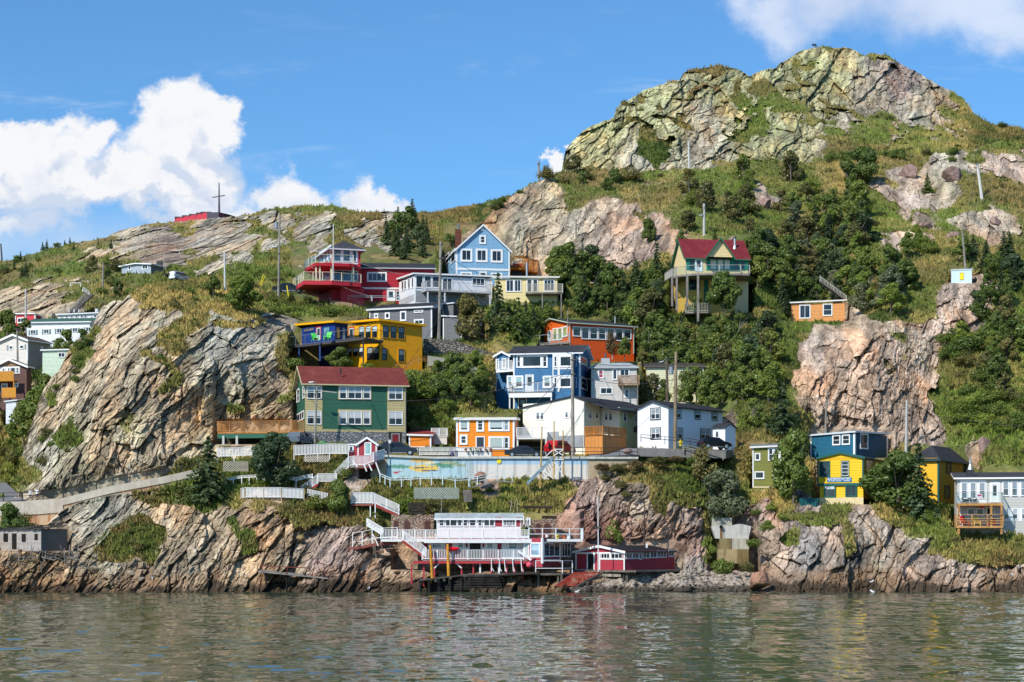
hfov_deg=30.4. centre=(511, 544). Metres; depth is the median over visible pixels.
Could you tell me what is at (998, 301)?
spruce tree
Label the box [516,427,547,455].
garage
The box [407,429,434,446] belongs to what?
orange shed
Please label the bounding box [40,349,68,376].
pale green house
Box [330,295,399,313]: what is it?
ramp wall
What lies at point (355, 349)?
window
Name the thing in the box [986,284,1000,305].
leafy tree
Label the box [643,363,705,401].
cream house
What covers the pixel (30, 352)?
beige gabled house
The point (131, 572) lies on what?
boulder
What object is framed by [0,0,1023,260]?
sky
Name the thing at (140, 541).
shrub
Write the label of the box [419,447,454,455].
front picket fence
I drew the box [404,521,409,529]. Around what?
arch door
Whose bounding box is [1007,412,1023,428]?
shrub
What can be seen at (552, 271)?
leafy tree
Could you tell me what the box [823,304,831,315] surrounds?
window
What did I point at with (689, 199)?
shrub
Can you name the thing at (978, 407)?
leafy tree
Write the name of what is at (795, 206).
leafy tree
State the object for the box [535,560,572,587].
stage
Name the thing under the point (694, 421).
white house
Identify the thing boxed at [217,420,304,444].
carport deck
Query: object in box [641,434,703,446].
ramp railing
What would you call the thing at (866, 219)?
leafy tree
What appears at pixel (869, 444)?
teal house
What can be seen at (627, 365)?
power line
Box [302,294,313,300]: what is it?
shrub
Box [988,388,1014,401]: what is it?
shrub
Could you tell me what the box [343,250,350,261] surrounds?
window
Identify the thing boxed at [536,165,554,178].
shrub
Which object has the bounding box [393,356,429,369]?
cedar stair rail
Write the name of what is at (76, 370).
shrub
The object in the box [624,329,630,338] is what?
window
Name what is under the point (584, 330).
window
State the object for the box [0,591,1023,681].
water
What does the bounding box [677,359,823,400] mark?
power line
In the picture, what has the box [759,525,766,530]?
shrub
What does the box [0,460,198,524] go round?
walkway wall
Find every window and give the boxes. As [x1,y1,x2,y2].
[1,383,7,392]
[10,367,15,373]
[17,317,23,322]
[58,352,64,357]
[142,264,147,269]
[296,388,298,402]
[297,410,303,422]
[302,386,304,398]
[303,326,313,332]
[307,386,321,398]
[307,411,321,424]
[321,271,329,280]
[323,325,329,339]
[328,250,330,261]
[334,249,341,261]
[334,270,351,280]
[339,386,346,398]
[339,411,346,424]
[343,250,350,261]
[347,347,351,356]
[348,386,361,398]
[348,411,361,424]
[349,445,353,451]
[352,250,356,261]
[353,347,357,356]
[354,271,357,280]
[358,346,362,357]
[359,325,364,337]
[363,386,370,398]
[363,411,370,424]
[364,442,371,454]
[365,325,370,337]
[367,272,386,281]
[367,346,372,359]
[372,325,377,337]
[373,346,378,359]
[381,348,387,360]
[382,325,388,337]
[385,312,389,318]
[388,386,402,399]
[388,411,402,424]
[390,326,396,338]
[398,326,404,338]
[398,349,404,361]
[400,311,405,320]
[401,280,403,290]
[411,277,413,287]
[414,319,423,323]
[416,275,422,287]
[424,275,431,287]
[432,276,438,287]
[432,543,441,548]
[437,295,446,300]
[439,520,443,525]
[442,278,452,290]
[445,252,448,265]
[445,520,456,525]
[450,248,454,264]
[457,520,461,525]
[457,543,463,547]
[459,420,468,431]
[460,248,471,261]
[460,434,467,444]
[469,520,475,525]
[472,277,484,285]
[476,248,487,261]
[476,420,483,431]
[479,235,485,243]
[484,520,494,525]
[486,543,493,548]
[488,420,503,430]
[488,436,503,448]
[491,249,502,262]
[503,420,509,430]
[503,436,509,448]
[503,520,509,525]
[506,279,513,291]
[507,375,512,387]
[508,543,517,549]
[509,520,514,525]
[514,279,520,291]
[514,375,523,387]
[516,355,520,367]
[521,355,541,367]
[524,543,528,555]
[530,542,540,555]
[536,412,539,419]
[542,355,547,367]
[543,376,551,387]
[544,279,554,290]
[544,542,559,556]
[552,328,556,340]
[553,355,557,366]
[553,377,557,387]
[557,327,561,340]
[559,355,570,367]
[559,377,570,387]
[561,543,570,556]
[562,326,567,336]
[573,326,580,336]
[581,327,588,338]
[581,356,587,366]
[581,376,587,390]
[590,327,597,339]
[598,327,605,339]
[598,369,603,378]
[600,387,612,394]
[601,553,609,558]
[604,413,607,420]
[607,328,614,339]
[608,413,612,420]
[611,554,622,558]
[612,369,616,379]
[615,328,622,340]
[620,369,629,374]
[623,412,626,420]
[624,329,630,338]
[624,389,628,397]
[626,553,632,558]
[633,553,638,558]
[634,414,637,422]
[643,552,649,557]
[650,407,660,419]
[650,427,660,439]
[650,552,656,557]
[657,552,666,557]
[668,550,674,556]
[677,408,681,418]
[677,427,682,439]
[689,259,694,269]
[689,280,699,289]
[695,410,700,419]
[700,428,710,438]
[710,259,716,269]
[712,411,717,420]
[717,260,723,269]
[724,260,730,269]
[734,260,739,269]
[740,260,744,269]
[754,471,763,478]
[755,453,759,460]
[768,448,773,460]
[799,305,810,318]
[819,461,829,476]
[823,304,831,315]
[824,486,835,497]
[832,435,840,444]
[841,461,848,475]
[842,434,849,444]
[845,485,856,496]
[860,433,867,448]
[866,459,873,474]
[944,485,949,498]
[946,462,951,473]
[961,482,967,498]
[967,508,974,515]
[970,482,975,498]
[976,508,983,515]
[979,482,984,498]
[986,507,994,515]
[1003,481,1008,495]
[1003,509,1008,518]
[1012,481,1017,495]
[1012,509,1017,518]
[1021,481,1023,495]
[1021,509,1023,518]
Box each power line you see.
[108,218,278,265]
[280,237,368,295]
[281,216,399,273]
[322,372,568,401]
[441,257,570,353]
[442,312,527,349]
[515,364,570,416]
[574,375,673,383]
[579,357,674,365]
[668,208,703,357]
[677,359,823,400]
[829,398,905,409]
[909,410,1023,425]
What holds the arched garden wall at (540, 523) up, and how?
on the boathouse
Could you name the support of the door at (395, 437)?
in the green house at (342, 418)
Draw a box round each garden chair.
[311,333,318,341]
[323,332,331,340]
[960,516,968,525]
[973,516,980,525]
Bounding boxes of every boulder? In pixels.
[88,565,99,573]
[127,570,134,574]
[474,472,486,481]
[623,449,632,453]
[750,572,769,589]
[758,197,770,208]
[899,164,917,177]
[919,222,932,228]
[941,166,960,181]
[946,231,959,238]
[978,437,990,455]
[989,216,1000,224]
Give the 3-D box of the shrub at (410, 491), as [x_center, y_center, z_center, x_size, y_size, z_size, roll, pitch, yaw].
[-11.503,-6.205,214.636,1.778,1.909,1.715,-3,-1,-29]
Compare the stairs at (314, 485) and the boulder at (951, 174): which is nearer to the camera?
the stairs at (314, 485)
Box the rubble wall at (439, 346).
[424,339,495,361]
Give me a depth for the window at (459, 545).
204.44 m
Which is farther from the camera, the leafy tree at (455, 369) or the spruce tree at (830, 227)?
the spruce tree at (830, 227)
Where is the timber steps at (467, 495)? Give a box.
[463,490,471,501]
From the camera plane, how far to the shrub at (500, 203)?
298.99 m
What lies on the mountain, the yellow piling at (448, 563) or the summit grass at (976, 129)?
the summit grass at (976, 129)
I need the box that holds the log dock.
[419,572,538,591]
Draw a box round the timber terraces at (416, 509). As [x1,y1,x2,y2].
[408,503,425,513]
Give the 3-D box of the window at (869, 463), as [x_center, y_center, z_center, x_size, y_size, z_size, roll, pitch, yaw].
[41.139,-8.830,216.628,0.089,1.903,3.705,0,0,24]
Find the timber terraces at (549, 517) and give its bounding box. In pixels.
[542,516,556,518]
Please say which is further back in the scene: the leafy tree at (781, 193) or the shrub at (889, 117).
the shrub at (889, 117)
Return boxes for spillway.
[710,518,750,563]
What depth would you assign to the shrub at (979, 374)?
235.47 m
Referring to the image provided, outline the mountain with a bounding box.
[562,46,1023,172]
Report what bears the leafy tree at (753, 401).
on the hillside
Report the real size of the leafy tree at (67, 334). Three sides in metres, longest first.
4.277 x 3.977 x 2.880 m
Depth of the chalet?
262.69 m
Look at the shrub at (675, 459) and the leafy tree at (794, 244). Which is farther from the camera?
the leafy tree at (794, 244)
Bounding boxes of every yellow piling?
[429,545,433,583]
[446,544,449,575]
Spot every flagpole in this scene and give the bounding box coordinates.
[332,224,333,279]
[594,502,602,571]
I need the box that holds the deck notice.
[977,494,982,498]
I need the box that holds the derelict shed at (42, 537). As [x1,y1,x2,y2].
[0,524,68,550]
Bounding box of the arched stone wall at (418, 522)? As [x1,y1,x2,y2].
[391,513,433,535]
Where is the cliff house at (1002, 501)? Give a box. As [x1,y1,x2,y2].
[951,459,1023,535]
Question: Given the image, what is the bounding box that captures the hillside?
[0,141,1023,592]
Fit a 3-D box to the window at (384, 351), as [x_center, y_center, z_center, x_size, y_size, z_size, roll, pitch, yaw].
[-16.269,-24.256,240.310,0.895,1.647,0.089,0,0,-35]
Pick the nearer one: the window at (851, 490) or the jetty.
the jetty
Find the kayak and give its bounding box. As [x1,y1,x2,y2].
[445,547,459,550]
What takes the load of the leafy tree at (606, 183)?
on the hillside
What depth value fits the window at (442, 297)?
263.34 m
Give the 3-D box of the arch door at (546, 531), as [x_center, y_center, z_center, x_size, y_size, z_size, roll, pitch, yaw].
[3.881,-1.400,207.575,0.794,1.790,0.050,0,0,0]
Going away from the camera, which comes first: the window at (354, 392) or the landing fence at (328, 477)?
the landing fence at (328, 477)
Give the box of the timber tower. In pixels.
[539,421,563,487]
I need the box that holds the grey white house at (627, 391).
[589,353,639,404]
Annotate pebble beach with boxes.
[569,568,753,592]
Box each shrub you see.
[0,268,8,273]
[0,443,11,453]
[6,438,19,442]
[6,446,21,460]
[13,474,23,482]
[14,445,23,455]
[15,512,37,528]
[16,264,29,271]
[34,452,47,465]
[37,434,47,441]
[40,428,53,435]
[51,268,61,272]
[51,383,61,389]
[58,432,74,443]
[69,358,79,364]
[70,367,80,372]
[70,375,81,381]
[72,353,85,360]
[94,287,108,293]
[99,255,112,265]
[105,258,123,269]
[105,278,114,285]
[110,279,123,286]
[122,287,134,295]
[132,540,145,549]
[134,540,149,547]
[155,353,166,359]
[168,297,181,308]
[252,316,267,322]
[255,472,279,485]
[267,294,277,301]
[267,307,281,314]
[268,269,281,276]
[270,307,283,313]
[283,270,295,275]
[283,307,289,314]
[285,357,305,368]
[287,312,299,317]
[298,494,326,509]
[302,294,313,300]
[318,305,342,315]
[338,467,351,477]
[339,305,347,310]
[359,363,376,367]
[393,494,414,515]
[403,482,417,496]
[406,375,436,400]
[406,400,412,411]
[406,403,417,417]
[409,412,421,420]
[416,412,433,423]
[416,498,445,514]
[418,407,442,420]
[431,396,454,411]
[438,399,457,408]
[444,233,454,242]
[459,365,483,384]
[482,312,496,323]
[485,487,494,491]
[489,204,499,209]
[491,199,504,207]
[493,314,537,334]
[498,196,508,201]
[521,309,548,326]
[528,306,547,319]
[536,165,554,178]
[541,303,555,316]
[558,176,570,183]
[579,170,596,179]
[593,463,609,470]
[599,473,610,479]
[604,516,623,543]
[607,463,627,471]
[613,479,627,487]
[619,165,641,180]
[621,489,630,496]
[627,459,643,469]
[630,470,638,473]
[648,455,667,464]
[667,456,684,461]
[680,188,698,204]
[685,457,701,463]
[708,545,716,552]
[710,558,734,573]
[738,561,754,573]
[739,197,764,212]
[745,538,761,548]
[750,506,762,514]
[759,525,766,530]
[761,520,771,524]
[764,501,779,510]
[765,524,775,529]
[776,514,789,521]
[793,177,821,192]
[823,150,839,160]
[838,150,850,158]
[880,150,890,155]
[885,114,895,119]
[889,147,905,154]
[889,151,896,157]
[897,151,905,158]
[911,232,925,245]
[912,236,941,250]
[918,508,940,522]
[919,239,939,252]
[921,146,933,154]
[934,326,957,343]
[936,347,959,358]
[941,335,985,353]
[944,147,961,154]
[944,406,967,423]
[945,326,971,340]
[946,155,957,160]
[948,350,964,358]
[949,397,978,411]
[952,349,980,364]
[954,404,979,414]
[956,384,976,394]
[957,408,982,422]
[965,331,976,338]
[969,413,996,426]
[970,365,991,381]
[973,315,1007,337]
[973,421,989,431]
[975,389,994,403]
[981,404,995,412]
[982,375,995,389]
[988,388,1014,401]
[989,400,1011,415]
[990,417,1004,426]
[994,421,1013,431]
[998,121,1009,126]
[999,387,1022,400]
[999,416,1016,427]
[1001,410,1023,424]
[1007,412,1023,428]
[1009,392,1023,408]
[1014,401,1023,409]
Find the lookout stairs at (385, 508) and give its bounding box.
[373,493,399,514]
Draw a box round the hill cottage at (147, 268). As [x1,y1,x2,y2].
[118,261,165,273]
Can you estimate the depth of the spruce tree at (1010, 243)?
267.96 m
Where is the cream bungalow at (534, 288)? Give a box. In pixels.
[492,263,562,318]
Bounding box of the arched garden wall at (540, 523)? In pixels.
[530,518,554,537]
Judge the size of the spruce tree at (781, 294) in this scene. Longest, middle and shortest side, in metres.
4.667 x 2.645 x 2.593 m
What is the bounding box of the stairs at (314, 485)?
[301,474,318,488]
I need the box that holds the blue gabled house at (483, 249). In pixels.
[445,224,511,286]
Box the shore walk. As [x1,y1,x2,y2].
[348,527,397,556]
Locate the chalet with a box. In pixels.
[665,238,750,321]
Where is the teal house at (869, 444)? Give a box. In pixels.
[807,431,889,457]
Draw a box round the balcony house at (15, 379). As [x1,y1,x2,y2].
[0,358,34,409]
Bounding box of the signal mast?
[212,183,224,211]
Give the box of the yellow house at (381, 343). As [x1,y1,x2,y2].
[288,318,426,369]
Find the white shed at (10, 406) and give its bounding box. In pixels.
[4,398,25,423]
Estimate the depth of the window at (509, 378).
239.72 m
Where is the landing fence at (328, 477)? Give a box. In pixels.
[318,473,336,481]
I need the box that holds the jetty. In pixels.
[258,561,327,591]
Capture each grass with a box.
[0,140,1023,567]
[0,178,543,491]
[559,44,1023,173]
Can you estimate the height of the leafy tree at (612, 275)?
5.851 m
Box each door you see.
[316,326,320,339]
[336,326,340,337]
[342,327,345,339]
[348,326,353,338]
[387,290,394,300]
[391,433,399,441]
[394,521,397,529]
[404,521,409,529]
[425,521,429,529]
[476,436,484,446]
[518,397,526,407]
[525,374,533,391]
[527,279,531,291]
[533,279,537,290]
[536,524,540,537]
[544,524,550,534]
[548,330,551,341]
[695,259,701,271]
[714,430,719,437]
[991,483,998,501]
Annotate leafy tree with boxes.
[0,309,20,335]
[0,501,23,528]
[5,399,32,448]
[18,318,31,334]
[23,373,50,420]
[52,329,74,350]
[73,328,91,349]
[84,255,98,275]
[101,267,113,279]
[113,282,122,294]
[202,275,220,298]
[226,274,263,311]
[249,431,301,492]
[324,346,352,366]
[324,479,349,514]
[388,211,403,235]
[401,206,416,235]
[406,372,414,389]
[407,224,427,251]
[416,380,430,403]
[420,373,443,398]
[422,376,447,406]
[430,360,446,383]
[433,371,448,383]
[439,351,459,371]
[443,364,453,379]
[445,384,460,394]
[447,377,461,399]
[449,362,479,389]
[451,361,464,377]
[454,292,484,342]
[455,353,465,361]
[459,385,481,405]
[461,372,476,397]
[467,349,483,367]
[476,365,489,376]
[478,374,490,392]
[493,307,510,331]
[504,306,513,318]
[544,245,574,272]
[544,256,555,273]
[549,259,568,287]
[549,268,565,286]
[552,255,571,283]
[554,241,577,274]
[563,159,572,170]
[566,153,582,170]
[567,281,594,315]
[570,270,589,287]
[572,288,589,301]
[573,249,597,274]
[576,170,586,182]
[580,261,597,281]
[584,244,606,273]
[587,255,609,279]
[588,286,606,309]
[595,284,614,311]
[599,285,618,305]
[600,177,612,190]
[600,262,625,286]
[605,331,619,359]
[608,168,622,182]
[609,292,629,319]
[617,336,630,360]
[620,295,642,329]
[623,289,640,329]
[632,288,664,320]
[633,287,644,295]
[634,330,637,346]
[636,270,650,288]
[636,312,668,341]
[640,217,656,243]
[640,329,657,357]
[641,373,661,400]
[643,348,668,367]
[645,263,663,287]
[650,326,670,350]
[650,338,660,349]
[651,278,664,295]
[654,379,671,401]
[656,322,686,351]
[657,298,669,314]
[657,340,674,362]
[658,350,674,363]
[667,333,693,362]
[667,340,691,362]
[672,365,695,402]
[674,325,688,348]
[674,326,696,359]
[675,229,686,241]
[676,168,698,191]
[677,210,696,230]
[679,324,695,339]
[680,322,696,337]
[683,344,697,362]
[683,353,705,369]
[685,295,705,323]
[685,365,702,401]
[691,347,706,362]
[691,443,718,487]
[693,180,717,211]
[694,331,717,363]
[695,328,700,340]
[695,364,720,405]
[696,317,719,342]
[697,328,717,349]
[698,328,713,348]
[701,332,726,359]
[703,468,748,520]
[705,270,743,314]
[705,379,730,407]
[712,314,722,332]
[712,347,719,364]
[715,342,733,369]
[717,313,727,332]
[721,320,743,343]
[722,190,732,208]
[722,196,744,217]
[722,361,733,381]
[725,365,756,400]
[726,373,741,390]
[730,338,735,355]
[730,344,741,370]
[731,153,755,178]
[731,339,748,361]
[732,192,742,206]
[732,312,750,333]
[733,343,763,371]
[734,359,752,371]
[737,184,755,201]
[740,169,754,189]
[741,330,751,336]
[741,334,761,350]
[742,397,761,426]
[743,200,750,213]
[743,217,755,231]
[743,236,761,255]
[747,242,763,261]
[747,358,762,385]
[748,255,771,289]
[748,284,752,309]
[749,369,770,397]
[749,404,767,426]
[750,245,784,282]
[750,310,782,337]
[751,227,768,254]
[753,376,779,401]
[756,345,773,362]
[758,240,776,261]
[758,327,776,346]
[759,350,774,370]
[762,228,779,247]
[762,364,779,389]
[763,330,787,360]
[768,264,796,295]
[769,361,786,384]
[770,188,787,211]
[770,257,795,280]
[770,310,778,330]
[770,425,813,503]
[777,218,792,236]
[777,234,801,258]
[778,150,804,182]
[783,254,802,286]
[786,191,800,209]
[786,248,800,266]
[788,200,805,232]
[789,280,800,299]
[793,215,823,239]
[793,216,811,234]
[794,245,817,268]
[795,239,814,256]
[795,270,813,297]
[796,182,816,201]
[797,255,815,276]
[805,194,821,210]
[805,276,813,292]
[808,244,822,270]
[809,238,831,264]
[810,194,842,221]
[811,231,824,252]
[812,284,824,298]
[817,207,837,231]
[822,250,846,275]
[826,269,838,286]
[827,243,836,252]
[828,277,842,302]
[829,186,842,202]
[832,215,843,232]
[832,224,847,246]
[833,265,850,284]
[839,155,857,183]
[839,204,867,227]
[839,230,852,245]
[840,246,851,263]
[841,180,873,213]
[841,181,852,203]
[842,273,857,296]
[845,220,870,245]
[846,262,864,286]
[847,282,876,313]
[848,230,864,249]
[849,198,867,209]
[849,271,875,301]
[850,146,879,182]
[850,246,860,264]
[854,213,881,244]
[856,245,881,270]
[858,450,928,510]
[866,270,874,287]
[873,287,885,305]
[876,258,893,280]
[876,282,907,315]
[877,274,888,287]
[880,248,902,264]
[880,264,906,296]
[882,243,893,257]
[894,259,919,290]
[899,286,910,297]
[900,232,918,257]
[902,257,919,284]
[910,223,922,236]
[949,235,972,264]
[950,320,971,343]
[968,288,993,321]
[970,289,978,304]
[973,395,982,410]
[975,350,992,368]
[980,273,995,289]
[982,253,998,281]
[983,357,1002,376]
[984,331,1001,347]
[984,340,1003,362]
[985,361,1001,373]
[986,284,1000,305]
[989,293,1018,322]
[991,310,1004,325]
[992,251,1002,268]
[994,372,1011,390]
[996,263,1017,277]
[996,331,1004,341]
[998,277,1013,295]
[998,337,1018,359]
[999,253,1023,276]
[999,357,1010,374]
[1001,317,1020,340]
[1013,319,1023,346]
[1015,315,1023,321]
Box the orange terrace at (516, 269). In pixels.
[510,256,537,275]
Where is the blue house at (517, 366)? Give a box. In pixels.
[493,345,593,408]
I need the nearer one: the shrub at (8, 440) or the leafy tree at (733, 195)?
the shrub at (8, 440)
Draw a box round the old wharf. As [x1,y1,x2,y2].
[573,569,682,582]
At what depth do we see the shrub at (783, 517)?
209.46 m
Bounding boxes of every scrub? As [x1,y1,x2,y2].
[0,193,513,485]
[19,143,1023,560]
[637,69,1021,167]
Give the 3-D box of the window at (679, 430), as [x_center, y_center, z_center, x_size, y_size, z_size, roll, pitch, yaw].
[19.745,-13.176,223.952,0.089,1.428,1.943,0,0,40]
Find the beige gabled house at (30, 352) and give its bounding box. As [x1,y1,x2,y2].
[0,334,52,369]
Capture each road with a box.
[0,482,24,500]
[638,448,732,458]
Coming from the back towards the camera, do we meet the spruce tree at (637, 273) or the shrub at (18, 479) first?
the spruce tree at (637, 273)
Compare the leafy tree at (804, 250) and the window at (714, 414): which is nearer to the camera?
the window at (714, 414)
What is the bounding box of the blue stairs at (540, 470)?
[526,457,553,488]
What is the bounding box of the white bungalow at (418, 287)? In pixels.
[396,273,494,309]
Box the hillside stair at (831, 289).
[819,276,846,301]
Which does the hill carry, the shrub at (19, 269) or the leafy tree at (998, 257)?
the shrub at (19, 269)
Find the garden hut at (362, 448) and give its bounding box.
[349,437,380,469]
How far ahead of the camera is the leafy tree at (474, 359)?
238.74 m
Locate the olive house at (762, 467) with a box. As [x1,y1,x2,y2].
[750,443,781,489]
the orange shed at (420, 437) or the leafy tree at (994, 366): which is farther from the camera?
the leafy tree at (994, 366)
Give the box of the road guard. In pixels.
[291,288,330,299]
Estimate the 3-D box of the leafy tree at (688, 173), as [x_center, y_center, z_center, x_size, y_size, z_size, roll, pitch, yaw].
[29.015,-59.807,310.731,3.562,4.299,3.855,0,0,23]
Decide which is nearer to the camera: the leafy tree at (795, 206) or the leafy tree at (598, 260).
the leafy tree at (598, 260)
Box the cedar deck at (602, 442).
[584,426,626,454]
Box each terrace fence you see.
[217,446,253,460]
[294,444,348,460]
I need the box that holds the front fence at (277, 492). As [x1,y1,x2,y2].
[240,487,304,502]
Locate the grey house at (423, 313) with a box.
[366,302,484,340]
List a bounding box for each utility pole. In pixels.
[14,328,19,360]
[25,289,26,332]
[102,263,103,287]
[272,215,280,297]
[309,381,336,449]
[435,241,444,339]
[437,312,439,339]
[538,161,539,181]
[567,354,577,456]
[575,219,576,236]
[659,360,673,401]
[673,352,676,448]
[688,141,689,167]
[699,203,705,235]
[824,389,828,432]
[904,400,907,454]
[962,231,966,268]
[976,163,983,198]
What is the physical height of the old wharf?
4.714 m
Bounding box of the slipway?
[554,572,601,587]
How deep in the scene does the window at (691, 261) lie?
262.12 m
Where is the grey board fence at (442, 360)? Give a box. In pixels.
[430,356,477,372]
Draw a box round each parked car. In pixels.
[169,271,188,280]
[272,283,305,293]
[286,432,313,445]
[379,442,417,455]
[504,446,543,455]
[544,440,575,455]
[697,437,731,449]
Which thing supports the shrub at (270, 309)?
on the hillside
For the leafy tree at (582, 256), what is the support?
on the hillside
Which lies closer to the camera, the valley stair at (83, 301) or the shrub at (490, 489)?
the shrub at (490, 489)
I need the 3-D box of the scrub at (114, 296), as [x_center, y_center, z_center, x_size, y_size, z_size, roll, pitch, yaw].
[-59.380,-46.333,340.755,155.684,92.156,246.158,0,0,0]
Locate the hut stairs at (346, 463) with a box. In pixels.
[334,456,348,477]
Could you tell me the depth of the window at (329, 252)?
265.73 m
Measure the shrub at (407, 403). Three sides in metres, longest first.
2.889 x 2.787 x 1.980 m
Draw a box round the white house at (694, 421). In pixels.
[633,400,737,453]
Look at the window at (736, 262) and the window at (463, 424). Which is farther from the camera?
the window at (736, 262)
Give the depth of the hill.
377.19 m
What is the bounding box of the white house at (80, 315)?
[55,309,98,317]
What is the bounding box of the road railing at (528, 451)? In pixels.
[418,448,637,455]
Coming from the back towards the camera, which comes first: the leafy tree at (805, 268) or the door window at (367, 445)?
the leafy tree at (805, 268)
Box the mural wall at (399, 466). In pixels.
[371,454,637,483]
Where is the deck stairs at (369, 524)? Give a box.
[366,518,382,533]
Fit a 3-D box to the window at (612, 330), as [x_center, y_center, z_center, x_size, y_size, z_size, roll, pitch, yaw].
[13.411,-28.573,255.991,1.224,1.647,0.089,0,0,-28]
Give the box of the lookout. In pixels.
[351,492,375,516]
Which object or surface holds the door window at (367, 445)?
in the garden hut at (362, 448)
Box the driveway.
[590,448,638,456]
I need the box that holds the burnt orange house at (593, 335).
[533,317,637,361]
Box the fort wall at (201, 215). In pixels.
[175,212,234,221]
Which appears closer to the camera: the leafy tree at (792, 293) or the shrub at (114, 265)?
the leafy tree at (792, 293)
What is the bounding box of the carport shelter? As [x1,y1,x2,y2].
[164,273,187,280]
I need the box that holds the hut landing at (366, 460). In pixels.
[349,449,384,475]
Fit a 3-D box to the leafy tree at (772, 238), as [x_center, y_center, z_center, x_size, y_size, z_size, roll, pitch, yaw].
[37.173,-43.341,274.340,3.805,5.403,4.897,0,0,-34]
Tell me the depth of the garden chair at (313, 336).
239.85 m
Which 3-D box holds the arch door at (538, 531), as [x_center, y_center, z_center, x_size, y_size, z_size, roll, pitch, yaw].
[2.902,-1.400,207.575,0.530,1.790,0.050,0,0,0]
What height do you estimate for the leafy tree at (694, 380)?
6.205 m
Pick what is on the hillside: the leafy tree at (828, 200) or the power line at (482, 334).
the leafy tree at (828, 200)
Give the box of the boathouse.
[380,513,582,585]
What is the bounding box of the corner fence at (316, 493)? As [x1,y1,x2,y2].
[307,489,327,498]
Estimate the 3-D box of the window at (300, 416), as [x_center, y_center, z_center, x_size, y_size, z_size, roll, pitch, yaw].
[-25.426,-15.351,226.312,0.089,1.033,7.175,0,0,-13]
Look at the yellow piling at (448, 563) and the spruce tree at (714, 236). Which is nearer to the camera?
the yellow piling at (448, 563)
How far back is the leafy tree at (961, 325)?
243.98 m
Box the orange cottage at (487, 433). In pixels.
[454,417,519,455]
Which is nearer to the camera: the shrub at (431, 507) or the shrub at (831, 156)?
the shrub at (431, 507)
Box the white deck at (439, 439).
[431,428,447,443]
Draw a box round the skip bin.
[798,498,817,506]
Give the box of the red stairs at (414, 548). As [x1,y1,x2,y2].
[402,530,426,557]
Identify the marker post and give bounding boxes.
[224,252,225,289]
[644,497,644,547]
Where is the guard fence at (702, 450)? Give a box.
[683,445,723,459]
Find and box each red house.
[15,313,44,325]
[293,241,435,305]
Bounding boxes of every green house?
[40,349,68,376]
[292,366,409,443]
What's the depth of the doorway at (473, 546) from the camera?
204.49 m
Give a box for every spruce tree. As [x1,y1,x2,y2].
[18,251,22,261]
[19,267,25,277]
[23,262,28,276]
[174,436,233,504]
[380,214,391,245]
[386,228,401,255]
[391,224,402,244]
[398,234,412,260]
[400,224,411,251]
[408,199,420,229]
[417,232,428,256]
[421,215,424,229]
[422,218,432,243]
[484,272,509,333]
[507,297,527,340]
[522,301,529,317]
[528,306,540,332]
[558,278,567,297]
[565,253,578,285]
[593,268,602,297]
[608,294,622,322]
[617,271,629,295]
[627,260,636,291]
[628,262,646,294]
[648,243,663,282]
[669,264,673,303]
[669,314,676,324]
[712,228,717,239]
[755,320,763,345]
[761,382,800,434]
[775,276,790,307]
[779,295,790,316]
[783,286,791,301]
[807,260,826,292]
[807,276,816,298]
[811,204,819,223]
[821,213,833,244]
[822,214,834,242]
[822,249,828,277]
[832,189,841,215]
[902,443,940,518]
[921,172,933,192]
[967,234,980,256]
[974,242,990,269]
[994,264,1004,290]
[996,231,1010,256]
[996,278,1003,304]
[1001,231,1017,255]
[1008,260,1021,289]
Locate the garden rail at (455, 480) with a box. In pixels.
[381,474,485,486]
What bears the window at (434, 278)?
in the white bungalow at (418, 287)
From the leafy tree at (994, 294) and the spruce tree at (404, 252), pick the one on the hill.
the spruce tree at (404, 252)
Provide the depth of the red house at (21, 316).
293.14 m
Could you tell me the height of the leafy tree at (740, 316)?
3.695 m
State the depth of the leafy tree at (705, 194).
291.22 m
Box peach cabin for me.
[789,299,846,320]
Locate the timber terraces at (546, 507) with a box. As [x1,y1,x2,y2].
[523,506,551,508]
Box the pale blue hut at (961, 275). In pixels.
[951,269,972,282]
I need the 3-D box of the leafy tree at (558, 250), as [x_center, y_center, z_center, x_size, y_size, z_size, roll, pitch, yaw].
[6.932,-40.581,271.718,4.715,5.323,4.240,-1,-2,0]
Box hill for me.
[0,172,558,491]
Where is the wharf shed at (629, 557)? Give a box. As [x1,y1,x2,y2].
[572,543,677,569]
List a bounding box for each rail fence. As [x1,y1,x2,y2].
[226,475,256,484]
[282,474,312,481]
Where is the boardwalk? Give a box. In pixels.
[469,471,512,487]
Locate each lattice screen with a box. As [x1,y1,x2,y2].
[223,461,248,471]
[304,455,328,461]
[414,487,458,498]
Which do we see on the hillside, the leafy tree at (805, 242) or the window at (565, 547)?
the leafy tree at (805, 242)
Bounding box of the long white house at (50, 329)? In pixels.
[27,318,95,346]
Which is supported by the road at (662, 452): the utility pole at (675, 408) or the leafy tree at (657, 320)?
the utility pole at (675, 408)
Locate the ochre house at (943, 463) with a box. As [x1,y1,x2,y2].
[911,445,968,503]
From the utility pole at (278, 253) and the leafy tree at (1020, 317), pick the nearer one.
the leafy tree at (1020, 317)
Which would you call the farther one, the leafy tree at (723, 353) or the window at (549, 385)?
the leafy tree at (723, 353)
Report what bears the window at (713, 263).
in the chalet
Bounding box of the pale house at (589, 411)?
[521,396,637,453]
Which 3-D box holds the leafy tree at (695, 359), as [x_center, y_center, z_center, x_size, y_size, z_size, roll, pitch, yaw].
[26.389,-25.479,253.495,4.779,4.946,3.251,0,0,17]
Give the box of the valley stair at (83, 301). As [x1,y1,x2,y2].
[67,290,94,312]
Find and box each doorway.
[470,543,480,557]
[588,554,593,569]
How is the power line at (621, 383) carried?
attached to the utility pole at (572, 359)
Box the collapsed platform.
[0,545,79,571]
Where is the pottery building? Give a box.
[815,451,884,503]
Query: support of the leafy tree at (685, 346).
on the hillside

